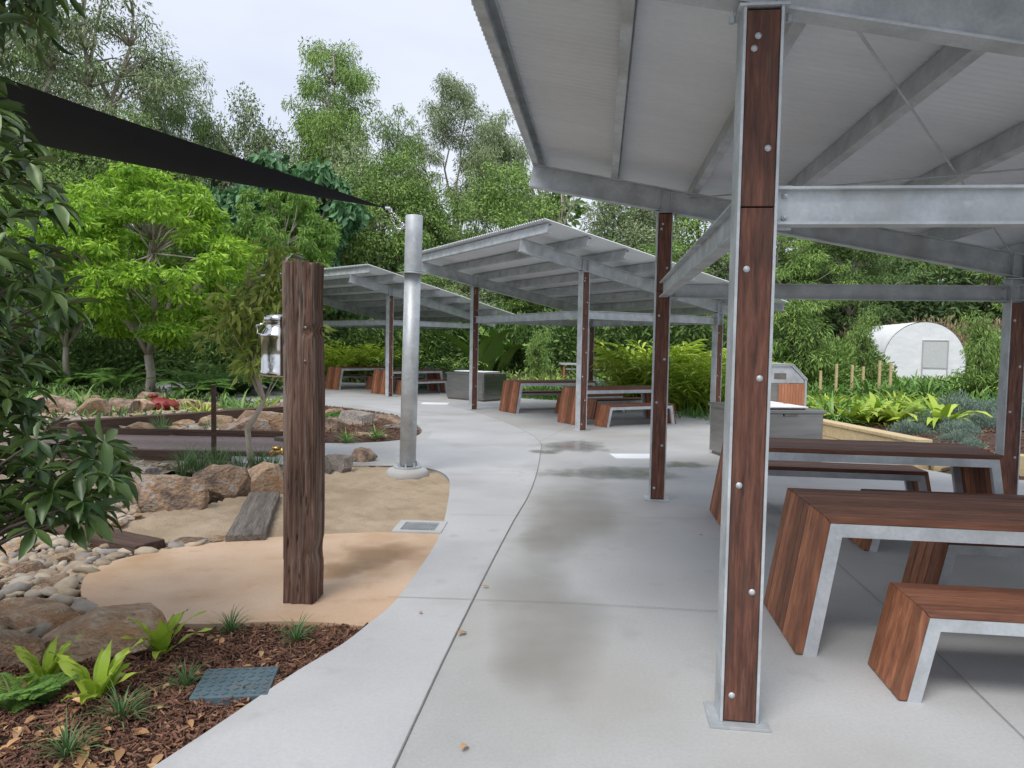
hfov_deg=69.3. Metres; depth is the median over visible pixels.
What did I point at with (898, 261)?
forest tree
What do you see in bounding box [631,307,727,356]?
shrub
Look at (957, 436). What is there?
grey shrub
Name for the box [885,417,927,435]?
grey shrub
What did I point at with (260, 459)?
grass tuft
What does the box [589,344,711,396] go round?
ginger clump
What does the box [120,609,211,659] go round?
nest fern
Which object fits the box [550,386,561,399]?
shrub
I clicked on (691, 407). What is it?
shrub
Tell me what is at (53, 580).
boulder
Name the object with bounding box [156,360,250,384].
fern
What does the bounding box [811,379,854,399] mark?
strap plant
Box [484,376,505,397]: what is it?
door
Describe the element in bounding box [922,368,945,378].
door
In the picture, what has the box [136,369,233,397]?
fern
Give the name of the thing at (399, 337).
shrub
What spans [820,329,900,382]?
shrub
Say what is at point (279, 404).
boulder
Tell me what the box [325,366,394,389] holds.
picnic table
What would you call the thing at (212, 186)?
forest tree
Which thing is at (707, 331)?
shrub
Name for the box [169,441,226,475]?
grass tuft
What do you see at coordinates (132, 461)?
creek bed
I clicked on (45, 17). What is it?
overhanging tree
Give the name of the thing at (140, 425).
boulder
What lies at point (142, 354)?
shrub
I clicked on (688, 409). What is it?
strap plant
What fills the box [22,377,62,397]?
strap plant
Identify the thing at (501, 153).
forest tree
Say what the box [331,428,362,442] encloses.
strap plant
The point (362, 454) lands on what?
boulder
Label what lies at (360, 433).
boulder
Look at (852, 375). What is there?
timber stake
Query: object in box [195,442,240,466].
grass tuft
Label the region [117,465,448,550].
sand
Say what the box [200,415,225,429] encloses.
grass tuft
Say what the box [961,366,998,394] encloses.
ginger clump
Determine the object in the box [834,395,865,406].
nest fern
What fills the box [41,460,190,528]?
river pebbles
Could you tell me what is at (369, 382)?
bench
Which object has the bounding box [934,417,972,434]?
grey shrub
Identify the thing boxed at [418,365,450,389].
grey shrub
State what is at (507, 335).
shrub
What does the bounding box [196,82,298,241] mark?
forest tree
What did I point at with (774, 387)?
door
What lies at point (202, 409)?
strap plant
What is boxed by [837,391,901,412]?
nest fern
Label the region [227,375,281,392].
fern
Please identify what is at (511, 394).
picnic table
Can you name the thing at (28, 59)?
forest tree
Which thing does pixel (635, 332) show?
shrub
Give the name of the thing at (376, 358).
ginger clump
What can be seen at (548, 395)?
shrub
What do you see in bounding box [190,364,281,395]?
fern
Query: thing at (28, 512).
glossy leaf tree
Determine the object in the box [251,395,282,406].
strap plant
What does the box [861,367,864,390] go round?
timber stake
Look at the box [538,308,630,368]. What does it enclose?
shrub
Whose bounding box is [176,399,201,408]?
boulder
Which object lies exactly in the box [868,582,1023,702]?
bench
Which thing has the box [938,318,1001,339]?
dry shrub
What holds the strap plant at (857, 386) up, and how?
on the ground at (363, 381)
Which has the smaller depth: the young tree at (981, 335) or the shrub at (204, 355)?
the young tree at (981, 335)
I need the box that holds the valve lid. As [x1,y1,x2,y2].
[189,666,278,705]
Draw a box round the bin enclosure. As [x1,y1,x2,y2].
[771,363,807,405]
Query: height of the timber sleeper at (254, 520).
0.105 m
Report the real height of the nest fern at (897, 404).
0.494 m
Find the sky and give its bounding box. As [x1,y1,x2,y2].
[0,0,944,280]
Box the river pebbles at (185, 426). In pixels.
[1,406,268,441]
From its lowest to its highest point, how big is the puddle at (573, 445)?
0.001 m
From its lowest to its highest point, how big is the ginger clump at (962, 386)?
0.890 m
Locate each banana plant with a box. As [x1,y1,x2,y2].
[435,322,530,370]
[451,325,533,372]
[461,325,527,370]
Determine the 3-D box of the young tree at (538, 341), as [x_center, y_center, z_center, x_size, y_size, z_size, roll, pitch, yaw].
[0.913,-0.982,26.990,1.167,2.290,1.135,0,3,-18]
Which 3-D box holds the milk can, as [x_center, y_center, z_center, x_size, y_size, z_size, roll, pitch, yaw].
[-1.479,-0.304,4.723,0.235,0.505,0.258,-1,4,-39]
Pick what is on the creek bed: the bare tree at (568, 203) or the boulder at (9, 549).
the boulder at (9, 549)
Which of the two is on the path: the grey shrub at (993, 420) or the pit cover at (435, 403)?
the pit cover at (435, 403)
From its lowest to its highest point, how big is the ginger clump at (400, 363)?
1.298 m
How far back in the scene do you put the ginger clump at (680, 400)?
18.65 m
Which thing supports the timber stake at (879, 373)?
on the ground at (363, 381)
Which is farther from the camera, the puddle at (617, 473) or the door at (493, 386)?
the door at (493, 386)
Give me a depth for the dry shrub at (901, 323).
34.08 m
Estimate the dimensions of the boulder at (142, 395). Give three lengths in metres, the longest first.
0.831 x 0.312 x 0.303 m
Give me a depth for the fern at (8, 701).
3.25 m
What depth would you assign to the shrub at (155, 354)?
26.99 m
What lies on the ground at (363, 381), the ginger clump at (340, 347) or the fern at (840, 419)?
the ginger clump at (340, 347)
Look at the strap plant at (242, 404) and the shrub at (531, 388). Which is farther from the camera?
the shrub at (531, 388)
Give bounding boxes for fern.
[0,672,67,710]
[3,368,70,382]
[7,634,81,684]
[8,672,78,712]
[22,362,114,385]
[49,639,144,704]
[76,364,161,388]
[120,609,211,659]
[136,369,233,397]
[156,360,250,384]
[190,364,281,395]
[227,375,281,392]
[232,374,282,389]
[818,402,871,424]
[820,403,880,423]
[831,398,898,427]
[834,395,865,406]
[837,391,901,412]
[864,396,941,423]
[864,402,916,422]
[864,406,903,425]
[887,392,991,428]
[888,392,961,411]
[901,407,953,425]
[917,402,968,423]
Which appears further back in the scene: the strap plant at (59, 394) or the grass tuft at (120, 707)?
the strap plant at (59, 394)
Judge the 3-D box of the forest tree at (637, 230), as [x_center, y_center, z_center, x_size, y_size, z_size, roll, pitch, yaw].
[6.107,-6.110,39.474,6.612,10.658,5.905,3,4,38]
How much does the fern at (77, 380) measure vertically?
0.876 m
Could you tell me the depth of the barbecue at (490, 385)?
21.09 m
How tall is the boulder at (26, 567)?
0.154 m
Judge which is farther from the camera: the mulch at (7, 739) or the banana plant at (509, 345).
the banana plant at (509, 345)
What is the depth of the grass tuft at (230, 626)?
4.12 m
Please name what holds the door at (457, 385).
in the barbecue at (490, 385)
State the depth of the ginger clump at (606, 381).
20.00 m
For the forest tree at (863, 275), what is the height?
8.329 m
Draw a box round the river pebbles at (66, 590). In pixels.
[0,533,216,637]
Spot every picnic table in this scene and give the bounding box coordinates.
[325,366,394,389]
[371,369,443,393]
[499,379,595,413]
[557,385,668,424]
[709,437,1008,525]
[763,488,1023,655]
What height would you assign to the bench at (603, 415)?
0.435 m
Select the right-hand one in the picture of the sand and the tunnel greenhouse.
the tunnel greenhouse
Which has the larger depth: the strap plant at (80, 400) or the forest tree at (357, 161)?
the forest tree at (357, 161)
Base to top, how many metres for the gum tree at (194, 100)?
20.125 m
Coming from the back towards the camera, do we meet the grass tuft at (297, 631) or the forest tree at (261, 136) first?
the forest tree at (261, 136)
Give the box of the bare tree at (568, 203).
[519,188,597,233]
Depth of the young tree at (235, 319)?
9.20 m
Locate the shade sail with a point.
(54, 121)
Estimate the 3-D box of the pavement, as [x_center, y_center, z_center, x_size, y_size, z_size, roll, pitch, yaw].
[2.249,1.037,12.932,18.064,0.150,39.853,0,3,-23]
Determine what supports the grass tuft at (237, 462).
on the creek bed
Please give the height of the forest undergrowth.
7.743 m
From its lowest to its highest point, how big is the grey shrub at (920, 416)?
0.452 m
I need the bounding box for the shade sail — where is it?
[0,80,389,209]
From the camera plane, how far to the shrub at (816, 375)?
21.89 m
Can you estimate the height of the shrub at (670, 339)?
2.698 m
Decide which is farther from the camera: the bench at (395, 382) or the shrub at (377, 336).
the shrub at (377, 336)
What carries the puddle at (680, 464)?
on the pavement
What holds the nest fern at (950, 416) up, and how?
on the mulch at (992, 440)
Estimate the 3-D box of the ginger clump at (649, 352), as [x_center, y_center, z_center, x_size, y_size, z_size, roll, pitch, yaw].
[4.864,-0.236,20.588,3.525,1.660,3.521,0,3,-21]
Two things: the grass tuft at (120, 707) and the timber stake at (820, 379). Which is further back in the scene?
the timber stake at (820, 379)
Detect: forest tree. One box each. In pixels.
[0,31,114,248]
[0,147,106,328]
[73,102,210,324]
[142,78,222,291]
[191,124,238,191]
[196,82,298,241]
[279,87,371,327]
[292,129,388,313]
[328,143,436,273]
[357,103,440,270]
[390,167,481,295]
[394,263,462,340]
[427,275,505,330]
[448,159,562,301]
[454,109,539,235]
[491,290,560,325]
[580,200,684,260]
[635,236,711,273]
[647,216,728,277]
[703,251,729,280]
[722,234,857,327]
[784,241,931,335]
[849,254,988,323]
[915,262,1006,321]
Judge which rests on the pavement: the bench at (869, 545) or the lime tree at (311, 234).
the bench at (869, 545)
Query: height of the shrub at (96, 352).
2.959 m
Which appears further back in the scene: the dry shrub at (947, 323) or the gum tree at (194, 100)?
the gum tree at (194, 100)
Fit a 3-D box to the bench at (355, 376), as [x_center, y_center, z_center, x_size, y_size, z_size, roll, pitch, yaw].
[-5.764,-0.114,26.379,0.400,0.435,1.836,4,4,43]
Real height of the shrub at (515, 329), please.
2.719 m
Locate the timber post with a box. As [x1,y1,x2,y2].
[269,254,324,603]
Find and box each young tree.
[188,227,337,467]
[524,326,555,378]
[772,300,835,383]
[843,308,883,377]
[949,307,1000,390]
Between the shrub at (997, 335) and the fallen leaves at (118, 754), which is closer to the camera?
the fallen leaves at (118, 754)
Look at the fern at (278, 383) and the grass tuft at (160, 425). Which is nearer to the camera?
the grass tuft at (160, 425)
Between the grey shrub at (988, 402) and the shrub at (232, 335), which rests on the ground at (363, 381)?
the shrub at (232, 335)
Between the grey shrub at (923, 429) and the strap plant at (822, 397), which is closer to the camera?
the grey shrub at (923, 429)
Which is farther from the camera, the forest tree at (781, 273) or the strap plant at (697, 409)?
the forest tree at (781, 273)
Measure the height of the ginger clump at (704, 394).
1.624 m
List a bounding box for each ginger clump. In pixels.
[324,339,384,373]
[324,348,369,378]
[324,350,354,373]
[325,362,352,374]
[331,342,401,374]
[340,354,384,373]
[361,344,423,365]
[366,351,436,375]
[374,352,447,375]
[418,354,490,374]
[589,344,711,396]
[591,345,705,396]
[593,338,696,381]
[594,339,726,381]
[605,347,724,397]
[613,355,725,411]
[625,356,725,411]
[632,346,726,374]
[632,347,792,392]
[639,353,774,412]
[935,369,998,397]
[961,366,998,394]
[964,364,999,384]
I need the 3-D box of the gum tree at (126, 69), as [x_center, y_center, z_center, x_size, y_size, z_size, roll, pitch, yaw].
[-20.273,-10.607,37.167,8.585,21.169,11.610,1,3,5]
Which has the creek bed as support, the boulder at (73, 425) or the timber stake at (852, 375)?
the boulder at (73, 425)
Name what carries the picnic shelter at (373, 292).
on the pavement
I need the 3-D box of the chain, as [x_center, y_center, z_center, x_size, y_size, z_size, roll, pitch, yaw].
[-1.404,-2.004,9.023,0.204,0.285,0.040,1,3,0]
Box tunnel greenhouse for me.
[866,322,965,378]
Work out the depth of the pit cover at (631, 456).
10.80 m
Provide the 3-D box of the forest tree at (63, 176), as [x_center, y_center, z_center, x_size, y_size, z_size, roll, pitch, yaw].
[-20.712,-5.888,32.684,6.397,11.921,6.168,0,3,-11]
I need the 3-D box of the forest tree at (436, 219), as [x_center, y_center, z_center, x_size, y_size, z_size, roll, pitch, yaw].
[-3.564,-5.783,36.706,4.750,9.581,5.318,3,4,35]
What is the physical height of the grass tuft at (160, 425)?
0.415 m
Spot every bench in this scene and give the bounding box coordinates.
[325,374,372,383]
[366,376,401,388]
[393,377,425,391]
[396,379,446,394]
[521,390,561,396]
[555,393,625,412]
[559,358,604,377]
[587,397,641,419]
[594,403,675,426]
[768,460,930,490]
[849,489,1023,551]
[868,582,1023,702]
[901,541,1023,584]
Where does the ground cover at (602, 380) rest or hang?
on the ground at (363, 381)
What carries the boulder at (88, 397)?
on the ground at (363, 381)
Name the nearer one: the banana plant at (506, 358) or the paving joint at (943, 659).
the paving joint at (943, 659)
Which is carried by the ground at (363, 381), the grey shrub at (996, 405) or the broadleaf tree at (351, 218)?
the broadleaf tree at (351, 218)
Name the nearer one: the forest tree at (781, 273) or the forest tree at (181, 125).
the forest tree at (781, 273)
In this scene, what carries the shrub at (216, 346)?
on the ground at (363, 381)
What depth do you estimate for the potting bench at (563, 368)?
27.57 m
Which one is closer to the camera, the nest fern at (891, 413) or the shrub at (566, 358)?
the nest fern at (891, 413)
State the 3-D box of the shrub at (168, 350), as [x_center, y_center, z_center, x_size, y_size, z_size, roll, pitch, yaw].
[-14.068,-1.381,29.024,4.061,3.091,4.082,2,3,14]
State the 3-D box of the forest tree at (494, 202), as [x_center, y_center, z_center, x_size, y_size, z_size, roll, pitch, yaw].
[-0.372,-6.289,37.687,5.893,10.715,5.682,0,3,-22]
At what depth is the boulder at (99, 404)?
15.03 m
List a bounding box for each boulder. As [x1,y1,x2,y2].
[0,544,32,555]
[0,560,45,579]
[0,596,80,631]
[0,629,45,669]
[30,394,77,415]
[36,575,68,587]
[41,603,166,661]
[46,552,75,561]
[67,423,79,426]
[73,395,99,401]
[76,398,112,416]
[109,397,140,414]
[125,422,155,428]
[129,474,209,512]
[131,466,159,481]
[134,399,154,412]
[137,392,168,399]
[172,419,194,425]
[174,537,210,542]
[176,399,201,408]
[192,464,250,503]
[198,415,234,427]
[199,402,222,409]
[204,535,224,541]
[219,417,271,430]
[237,410,282,430]
[248,462,282,493]
[269,402,282,406]
[325,408,342,412]
[325,416,345,432]
[325,456,332,473]
[326,454,354,472]
[338,410,374,426]
[351,447,377,462]
[352,432,386,435]
[373,414,400,423]
[383,424,399,429]
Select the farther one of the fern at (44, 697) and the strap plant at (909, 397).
the strap plant at (909, 397)
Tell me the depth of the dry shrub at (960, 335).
33.02 m
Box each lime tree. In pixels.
[0,185,144,390]
[6,162,267,391]
[214,186,342,381]
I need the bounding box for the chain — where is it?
[388,208,404,230]
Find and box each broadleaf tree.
[190,182,235,322]
[220,145,372,313]
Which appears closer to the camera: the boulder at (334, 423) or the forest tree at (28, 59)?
the boulder at (334, 423)
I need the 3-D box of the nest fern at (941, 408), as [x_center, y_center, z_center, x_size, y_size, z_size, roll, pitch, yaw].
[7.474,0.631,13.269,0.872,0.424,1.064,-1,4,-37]
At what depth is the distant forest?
50.79 m
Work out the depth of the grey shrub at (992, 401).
14.30 m
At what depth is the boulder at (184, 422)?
13.80 m
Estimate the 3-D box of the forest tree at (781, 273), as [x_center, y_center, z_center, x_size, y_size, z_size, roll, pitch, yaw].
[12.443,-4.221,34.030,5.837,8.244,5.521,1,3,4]
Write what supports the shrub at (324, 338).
on the ground at (363, 381)
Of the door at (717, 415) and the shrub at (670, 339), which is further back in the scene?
the shrub at (670, 339)
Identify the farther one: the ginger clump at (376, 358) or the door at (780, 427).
the ginger clump at (376, 358)
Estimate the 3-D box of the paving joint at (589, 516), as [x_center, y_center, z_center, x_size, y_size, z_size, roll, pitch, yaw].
[0.653,1.240,6.938,2.466,0.001,0.009,1,3,-1]
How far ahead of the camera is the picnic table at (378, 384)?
23.31 m
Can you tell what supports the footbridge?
on the ground at (363, 381)
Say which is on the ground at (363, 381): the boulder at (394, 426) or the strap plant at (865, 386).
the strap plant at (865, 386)
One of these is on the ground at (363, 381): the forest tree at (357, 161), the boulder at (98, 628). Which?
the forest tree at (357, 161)
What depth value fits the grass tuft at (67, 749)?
2.87 m
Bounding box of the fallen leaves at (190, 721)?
[8,623,334,767]
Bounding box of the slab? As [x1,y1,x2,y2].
[81,532,439,630]
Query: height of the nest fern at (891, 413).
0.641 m
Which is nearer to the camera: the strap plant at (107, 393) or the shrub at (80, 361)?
the strap plant at (107, 393)
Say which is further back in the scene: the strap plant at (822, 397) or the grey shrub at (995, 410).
the strap plant at (822, 397)
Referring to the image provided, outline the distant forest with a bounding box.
[4,187,1002,333]
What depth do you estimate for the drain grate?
6.44 m
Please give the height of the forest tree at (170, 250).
13.178 m
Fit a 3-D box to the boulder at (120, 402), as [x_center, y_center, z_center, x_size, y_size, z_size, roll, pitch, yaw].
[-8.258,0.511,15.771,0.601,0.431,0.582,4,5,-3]
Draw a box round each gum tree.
[0,0,126,308]
[1,0,214,226]
[101,29,217,172]
[290,35,380,203]
[403,70,504,241]
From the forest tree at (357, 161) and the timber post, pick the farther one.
the forest tree at (357, 161)
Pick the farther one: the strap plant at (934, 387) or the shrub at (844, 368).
the shrub at (844, 368)
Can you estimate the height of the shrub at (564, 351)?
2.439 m
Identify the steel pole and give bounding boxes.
[386,214,428,479]
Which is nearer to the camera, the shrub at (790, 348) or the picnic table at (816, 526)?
the picnic table at (816, 526)
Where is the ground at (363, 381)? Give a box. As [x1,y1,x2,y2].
[27,295,951,476]
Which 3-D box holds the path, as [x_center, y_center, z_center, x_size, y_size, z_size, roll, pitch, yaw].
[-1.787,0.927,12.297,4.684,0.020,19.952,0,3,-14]
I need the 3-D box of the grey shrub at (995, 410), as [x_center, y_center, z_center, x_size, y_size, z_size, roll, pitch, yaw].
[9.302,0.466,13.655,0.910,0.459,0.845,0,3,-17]
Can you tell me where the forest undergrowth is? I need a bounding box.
[3,243,1001,349]
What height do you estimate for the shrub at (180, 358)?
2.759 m
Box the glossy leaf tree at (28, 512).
[0,73,143,559]
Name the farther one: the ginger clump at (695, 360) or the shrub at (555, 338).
the shrub at (555, 338)
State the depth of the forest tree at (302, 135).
44.43 m
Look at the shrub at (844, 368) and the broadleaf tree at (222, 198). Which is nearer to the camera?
the shrub at (844, 368)
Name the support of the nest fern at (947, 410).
on the mulch at (992, 440)
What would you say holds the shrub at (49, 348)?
on the ground at (363, 381)
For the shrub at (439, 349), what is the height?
3.840 m
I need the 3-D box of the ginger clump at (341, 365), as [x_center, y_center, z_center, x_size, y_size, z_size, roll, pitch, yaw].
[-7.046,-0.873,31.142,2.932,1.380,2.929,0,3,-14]
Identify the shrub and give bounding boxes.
[0,311,90,387]
[5,331,98,387]
[35,322,143,386]
[38,339,96,385]
[76,303,198,386]
[77,326,145,380]
[116,321,206,378]
[142,319,209,379]
[154,325,247,382]
[171,319,267,379]
[192,330,276,381]
[322,306,372,354]
[323,310,356,352]
[323,333,343,375]
[332,316,381,352]
[351,317,429,364]
[368,328,445,359]
[393,291,469,367]
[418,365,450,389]
[419,289,509,370]
[435,292,518,364]
[460,302,544,370]
[503,309,560,372]
[517,325,573,370]
[523,386,553,399]
[534,387,554,399]
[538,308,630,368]
[540,326,576,363]
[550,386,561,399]
[555,326,647,366]
[593,375,604,385]
[594,311,649,356]
[596,307,703,367]
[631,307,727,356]
[645,329,693,348]
[668,400,708,412]
[682,314,787,356]
[689,314,726,353]
[711,313,808,347]
[772,337,818,383]
[790,336,866,390]
[795,349,834,385]
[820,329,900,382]
[834,316,924,356]
[877,318,962,340]
[884,314,1001,352]
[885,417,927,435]
[887,314,967,344]
[901,406,943,428]
[903,421,934,436]
[930,389,989,418]
[932,417,952,427]
[932,433,954,441]
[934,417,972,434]
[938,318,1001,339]
[939,427,976,442]
[941,419,983,435]
[957,412,992,427]
[958,436,988,448]
[963,324,1000,373]
[970,411,996,430]
[975,399,994,412]
[976,396,997,406]
[989,402,1023,416]
[990,394,1023,415]
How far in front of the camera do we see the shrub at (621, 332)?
28.34 m
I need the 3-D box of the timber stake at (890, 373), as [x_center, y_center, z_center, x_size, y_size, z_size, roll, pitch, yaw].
[10.218,0.064,20.021,0.060,1.270,0.060,1,3,0]
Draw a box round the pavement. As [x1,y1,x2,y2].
[142,381,1023,767]
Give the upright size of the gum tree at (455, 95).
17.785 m
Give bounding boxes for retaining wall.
[822,419,1023,475]
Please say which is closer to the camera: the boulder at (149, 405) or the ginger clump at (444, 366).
the boulder at (149, 405)
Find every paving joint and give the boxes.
[335,396,541,767]
[390,596,713,610]
[457,514,712,518]
[768,502,1023,736]
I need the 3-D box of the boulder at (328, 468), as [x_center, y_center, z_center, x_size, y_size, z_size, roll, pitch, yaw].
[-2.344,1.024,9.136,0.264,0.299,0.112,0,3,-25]
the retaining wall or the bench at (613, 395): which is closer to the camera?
the retaining wall
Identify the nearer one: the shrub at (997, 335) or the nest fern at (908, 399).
the nest fern at (908, 399)
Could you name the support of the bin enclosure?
on the pavement
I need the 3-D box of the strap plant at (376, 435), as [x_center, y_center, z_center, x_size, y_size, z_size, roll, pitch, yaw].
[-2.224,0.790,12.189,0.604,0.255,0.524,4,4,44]
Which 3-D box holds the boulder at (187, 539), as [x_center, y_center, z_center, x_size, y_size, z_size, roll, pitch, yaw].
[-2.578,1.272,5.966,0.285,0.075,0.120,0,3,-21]
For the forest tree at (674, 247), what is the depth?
32.77 m
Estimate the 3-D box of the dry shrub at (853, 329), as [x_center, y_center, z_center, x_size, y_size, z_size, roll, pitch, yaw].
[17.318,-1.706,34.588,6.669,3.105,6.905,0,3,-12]
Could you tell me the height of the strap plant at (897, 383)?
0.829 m
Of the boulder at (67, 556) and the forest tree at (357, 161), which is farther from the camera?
the forest tree at (357, 161)
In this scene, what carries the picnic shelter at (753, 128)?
on the pavement
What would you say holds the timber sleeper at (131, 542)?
on the sand
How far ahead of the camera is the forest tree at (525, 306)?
33.62 m
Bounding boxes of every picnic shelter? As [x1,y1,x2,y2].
[261,264,512,396]
[422,218,787,430]
[471,0,1023,732]
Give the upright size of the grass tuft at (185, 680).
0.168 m
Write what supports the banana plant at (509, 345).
on the ground at (363, 381)
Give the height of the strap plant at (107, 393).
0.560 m
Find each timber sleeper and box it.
[44,524,164,556]
[225,491,279,541]
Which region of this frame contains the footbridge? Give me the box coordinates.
[0,385,282,460]
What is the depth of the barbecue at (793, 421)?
10.06 m
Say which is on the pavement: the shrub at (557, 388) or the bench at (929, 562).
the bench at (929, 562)
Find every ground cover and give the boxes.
[7,376,282,421]
[325,356,997,411]
[785,370,1023,415]
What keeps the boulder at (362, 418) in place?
on the mulch at (332, 436)
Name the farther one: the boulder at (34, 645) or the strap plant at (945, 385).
the strap plant at (945, 385)
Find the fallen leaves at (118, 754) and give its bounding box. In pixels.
[0,708,162,767]
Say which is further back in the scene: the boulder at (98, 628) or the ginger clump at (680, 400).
the ginger clump at (680, 400)
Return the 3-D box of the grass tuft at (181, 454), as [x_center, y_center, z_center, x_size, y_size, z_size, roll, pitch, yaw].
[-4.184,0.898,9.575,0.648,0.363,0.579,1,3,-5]
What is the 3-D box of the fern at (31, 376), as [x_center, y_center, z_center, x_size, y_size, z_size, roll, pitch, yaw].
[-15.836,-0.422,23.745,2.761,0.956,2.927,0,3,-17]
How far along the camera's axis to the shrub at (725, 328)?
28.42 m
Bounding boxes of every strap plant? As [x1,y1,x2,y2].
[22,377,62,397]
[30,383,83,398]
[68,383,109,406]
[101,386,129,399]
[176,399,219,411]
[200,388,250,408]
[216,389,257,409]
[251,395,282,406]
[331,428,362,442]
[360,424,391,439]
[675,401,706,414]
[678,403,707,415]
[680,409,708,417]
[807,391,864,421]
[807,392,845,401]
[809,385,845,399]
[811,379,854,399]
[838,377,886,395]
[840,370,904,397]
[861,393,911,405]
[869,388,918,401]
[878,369,937,398]
[879,372,924,396]
[893,371,955,401]
[923,373,967,393]
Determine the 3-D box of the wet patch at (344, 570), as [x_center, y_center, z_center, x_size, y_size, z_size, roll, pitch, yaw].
[-1.194,1.302,5.221,0.663,0.001,0.638,1,3,0]
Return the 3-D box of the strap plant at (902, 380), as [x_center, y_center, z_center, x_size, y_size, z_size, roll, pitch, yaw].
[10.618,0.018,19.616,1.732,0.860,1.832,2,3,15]
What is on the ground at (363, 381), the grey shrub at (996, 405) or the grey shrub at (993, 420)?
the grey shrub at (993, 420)
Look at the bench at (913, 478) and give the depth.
7.38 m
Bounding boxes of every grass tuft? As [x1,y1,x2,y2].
[20,707,113,767]
[72,676,169,730]
[148,413,177,428]
[158,658,209,696]
[159,448,205,476]
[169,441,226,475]
[171,443,208,467]
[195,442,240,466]
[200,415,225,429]
[207,604,260,636]
[220,446,258,467]
[240,443,276,465]
[261,451,281,464]
[272,612,325,646]
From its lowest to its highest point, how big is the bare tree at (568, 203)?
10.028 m
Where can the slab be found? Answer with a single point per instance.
(213, 580)
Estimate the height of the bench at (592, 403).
0.435 m
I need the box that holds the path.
[152,396,540,767]
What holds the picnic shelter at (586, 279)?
on the pavement
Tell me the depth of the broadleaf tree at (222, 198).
33.65 m
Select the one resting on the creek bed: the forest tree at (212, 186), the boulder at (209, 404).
the boulder at (209, 404)
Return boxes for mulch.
[0,613,356,767]
[325,407,419,442]
[855,419,1023,479]
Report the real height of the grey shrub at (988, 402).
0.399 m
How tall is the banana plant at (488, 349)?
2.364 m
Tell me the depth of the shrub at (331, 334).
33.70 m
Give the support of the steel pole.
on the sand
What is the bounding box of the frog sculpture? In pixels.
[148,393,179,410]
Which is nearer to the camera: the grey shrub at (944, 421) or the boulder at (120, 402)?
the grey shrub at (944, 421)
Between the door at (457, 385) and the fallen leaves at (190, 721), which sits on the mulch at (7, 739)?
the fallen leaves at (190, 721)
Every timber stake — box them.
[818,371,821,398]
[834,364,837,392]
[850,365,853,397]
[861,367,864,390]
[877,361,881,390]
[889,363,892,386]
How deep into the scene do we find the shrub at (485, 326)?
31.10 m
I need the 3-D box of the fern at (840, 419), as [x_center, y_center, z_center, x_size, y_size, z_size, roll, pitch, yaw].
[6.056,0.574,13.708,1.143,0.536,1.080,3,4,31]
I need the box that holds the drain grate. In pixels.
[392,520,447,533]
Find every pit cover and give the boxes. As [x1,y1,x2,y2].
[421,402,448,404]
[610,454,649,458]
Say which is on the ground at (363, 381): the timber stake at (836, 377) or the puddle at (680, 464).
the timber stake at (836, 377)
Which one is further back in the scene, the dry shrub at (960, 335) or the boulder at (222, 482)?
the dry shrub at (960, 335)
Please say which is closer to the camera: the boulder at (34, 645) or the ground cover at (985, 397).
the boulder at (34, 645)
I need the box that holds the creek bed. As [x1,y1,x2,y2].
[0,407,282,597]
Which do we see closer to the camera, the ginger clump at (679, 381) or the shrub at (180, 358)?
the ginger clump at (679, 381)
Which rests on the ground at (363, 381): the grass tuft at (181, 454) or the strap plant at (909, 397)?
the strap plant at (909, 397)
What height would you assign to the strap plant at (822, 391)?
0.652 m
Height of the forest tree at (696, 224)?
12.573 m
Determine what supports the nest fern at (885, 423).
on the mulch at (992, 440)
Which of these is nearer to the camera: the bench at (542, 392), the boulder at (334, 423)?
the boulder at (334, 423)
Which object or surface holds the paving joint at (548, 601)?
on the pavement
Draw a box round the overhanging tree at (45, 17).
[0,0,86,70]
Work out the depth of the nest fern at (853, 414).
13.83 m
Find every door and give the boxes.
[447,375,482,397]
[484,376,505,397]
[710,408,723,449]
[769,417,821,460]
[771,383,777,401]
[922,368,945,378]
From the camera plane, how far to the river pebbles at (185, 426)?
14.40 m
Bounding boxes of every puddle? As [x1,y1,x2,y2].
[554,441,591,449]
[568,467,648,476]
[671,462,700,465]
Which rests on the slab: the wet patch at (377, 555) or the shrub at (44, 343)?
the wet patch at (377, 555)
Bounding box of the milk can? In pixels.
[256,314,282,376]
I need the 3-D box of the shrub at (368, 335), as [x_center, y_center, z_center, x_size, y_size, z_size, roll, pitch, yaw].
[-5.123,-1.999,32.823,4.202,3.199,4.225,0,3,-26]
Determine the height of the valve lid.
0.060 m
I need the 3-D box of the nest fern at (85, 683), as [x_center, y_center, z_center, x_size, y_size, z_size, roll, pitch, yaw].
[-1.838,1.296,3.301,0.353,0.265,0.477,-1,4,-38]
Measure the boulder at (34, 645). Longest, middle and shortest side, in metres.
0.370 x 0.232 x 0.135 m
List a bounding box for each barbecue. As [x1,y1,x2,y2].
[446,370,507,401]
[708,401,826,461]
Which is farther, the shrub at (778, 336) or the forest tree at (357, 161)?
the forest tree at (357, 161)
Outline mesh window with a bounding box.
[923,341,947,367]
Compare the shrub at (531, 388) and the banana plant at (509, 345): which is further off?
the banana plant at (509, 345)
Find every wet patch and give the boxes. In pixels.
[330,567,357,572]
[361,550,398,560]

